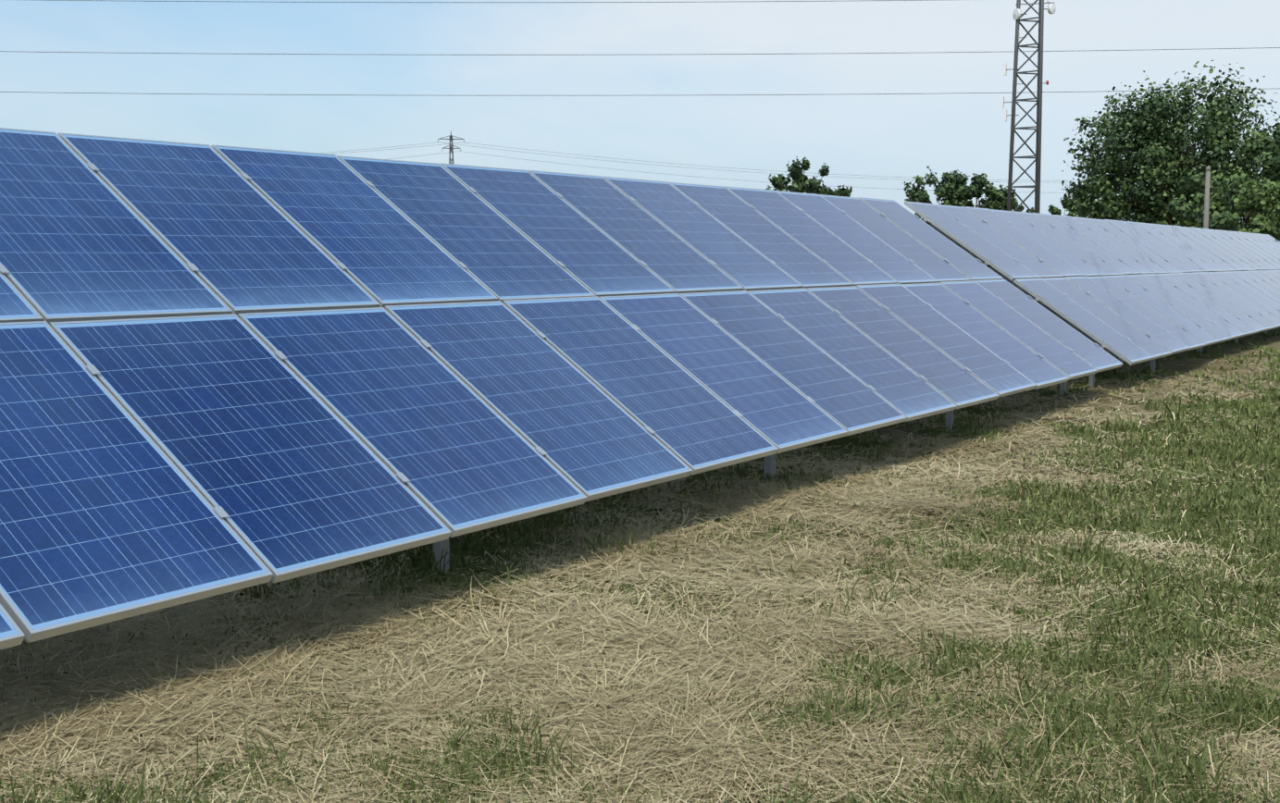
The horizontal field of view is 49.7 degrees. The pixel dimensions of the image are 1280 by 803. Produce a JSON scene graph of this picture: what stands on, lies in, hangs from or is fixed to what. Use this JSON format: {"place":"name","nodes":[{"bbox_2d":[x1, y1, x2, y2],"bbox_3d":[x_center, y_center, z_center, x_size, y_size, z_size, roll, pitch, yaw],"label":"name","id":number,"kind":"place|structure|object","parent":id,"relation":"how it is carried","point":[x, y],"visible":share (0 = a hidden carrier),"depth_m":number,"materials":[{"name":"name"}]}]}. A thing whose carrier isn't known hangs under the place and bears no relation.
{"place":"outdoors","nodes":[
{"label":"outdoors","id":0,"kind":"place"},
{"bbox_2d":[0,127,1123,649],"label":"solar table","id":1,"kind":"object","parent":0,"point":[226,368],"visible":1,"depth_m":7.36,"materials":[{"name":"glass"}]},
{"bbox_2d":[0,327,1279,802],"bbox_3d":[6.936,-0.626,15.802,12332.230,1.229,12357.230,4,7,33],"label":"ground","id":2,"kind":"structure","parent":0,"point":[1186,363],"depth_m":12.98,"materials":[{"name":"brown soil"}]},
{"bbox_2d":[437,130,464,164],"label":"utility pole","id":3,"kind":"object","parent":2,"relation":"on","point":[451,148],"visible":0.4,"depth_m":371.18,"materials":[{"name":"grey metal"}]},
{"bbox_2d":[0,0,1279,190],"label":"overhead wires","id":4,"kind":"object","parent":3,"relation":"attached to","point":[590,2],"visible":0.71,"depth_m":58.81,"materials":[{"name":"grey metal"}]},
{"bbox_2d":[0,342,1279,802],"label":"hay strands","id":5,"kind":"object","parent":2,"relation":"on","point":[70,709],"visible":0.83,"depth_m":5.28},
{"bbox_2d":[0,328,1279,802],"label":"grass tufts","id":6,"kind":"object","parent":2,"relation":"on","point":[1216,506],"visible":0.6,"depth_m":5.98,"materials":[{"name":"green plant"}]},
{"bbox_2d":[433,382,1066,572],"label":"support posts","id":7,"kind":"object","parent":2,"relation":"on","point":[439,547],"visible":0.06,"depth_m":9.59,"materials":[{"name":"grey metal"}]},
{"bbox_2d":[765,156,852,197],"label":"tree","id":8,"kind":"object","parent":2,"relation":"on","point":[801,180],"visible":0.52,"depth_m":146.12,"materials":[{"name":"green plant"}]},
{"bbox_2d":[903,165,980,219],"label":"tree","id":9,"kind":"object","parent":2,"relation":"on","point":[955,189],"visible":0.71,"depth_m":144.12,"materials":[{"name":"green plant"}]},
{"bbox_2d":[964,173,1016,210],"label":"tree","id":10,"kind":"object","parent":2,"relation":"on","point":[989,191],"visible":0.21,"depth_m":147.14,"materials":[{"name":"green plant"}]},
{"bbox_2d":[986,190,1034,212],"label":"bush","id":11,"kind":"object","parent":2,"relation":"on","point":[1000,203],"visible":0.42,"depth_m":142.66,"materials":[{"name":"green plant"}]},
{"bbox_2d":[1000,0,1056,213],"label":"telecom mast","id":12,"kind":"object","parent":2,"relation":"on","point":[1017,15],"visible":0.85,"depth_m":85.01,"materials":[{"name":"grey metal"}]},
{"bbox_2d":[1047,193,1089,218],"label":"bush","id":13,"kind":"object","parent":2,"relation":"on","point":[1054,210],"visible":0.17,"depth_m":131.52,"materials":[{"name":"green plant"}]},
{"bbox_2d":[920,217,1267,387],"bbox_3d":[11.520,-2.139,27.168,2.536,2.388,26.320,4,7,33],"label":"solar table support structure","id":14,"kind":"object","parent":2,"relation":"on","point":[1091,381],"visible":0.08,"depth_m":16.49,"materials":[{"name":"grey metal"}]},
{"bbox_2d":[903,200,1279,365],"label":"solar table","id":15,"kind":"object","parent":14,"relation":"on","point":[1129,292],"visible":1,"depth_m":20.11,"materials":[{"name":"glass"}]},
{"bbox_2d":[1077,197,1119,220],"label":"bush","id":16,"kind":"object","parent":2,"relation":"on","point":[1080,206],"visible":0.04,"depth_m":126.86,"materials":[{"name":"green plant"}]},
{"bbox_2d":[1061,60,1279,230],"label":"tree","id":17,"kind":"object","parent":2,"relation":"on","point":[1159,163],"visible":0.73,"depth_m":106.93,"materials":[{"name":"green plant"}]},
{"bbox_2d":[1203,166,1211,228],"bbox_3d":[21.828,-6.304,53.306,0.222,5.471,0.222,4,7,33],"label":"post","id":18,"kind":"object","parent":2,"relation":"on","point":[1208,169],"visible":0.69,"depth_m":53.09,"materials":[{"name":"grey concrete"}]},
{"bbox_2d":[1152,163,1279,240],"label":"tree","id":19,"kind":"object","parent":2,"relation":"on","point":[1235,192],"visible":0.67,"depth_m":63.86,"materials":[{"name":"green plant"}]},
{"bbox_2d":[1247,118,1279,208],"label":"tree","id":20,"kind":"object","parent":2,"relation":"on","point":[1271,165],"visible":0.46,"depth_m":93.19,"materials":[{"name":"green plant"}]},
{"bbox_2d":[1261,202,1279,231],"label":"tree","id":21,"kind":"object","parent":2,"relation":"on","point":[1273,215],"visible":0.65,"depth_m":58.52,"materials":[{"name":"green plant"}]},
{"bbox_2d":[0,0,1279,227],"label":"sky","id":22,"kind":"structure","parent":0,"point":[641,88],"materials":[{"name":"blue"}]}
]}

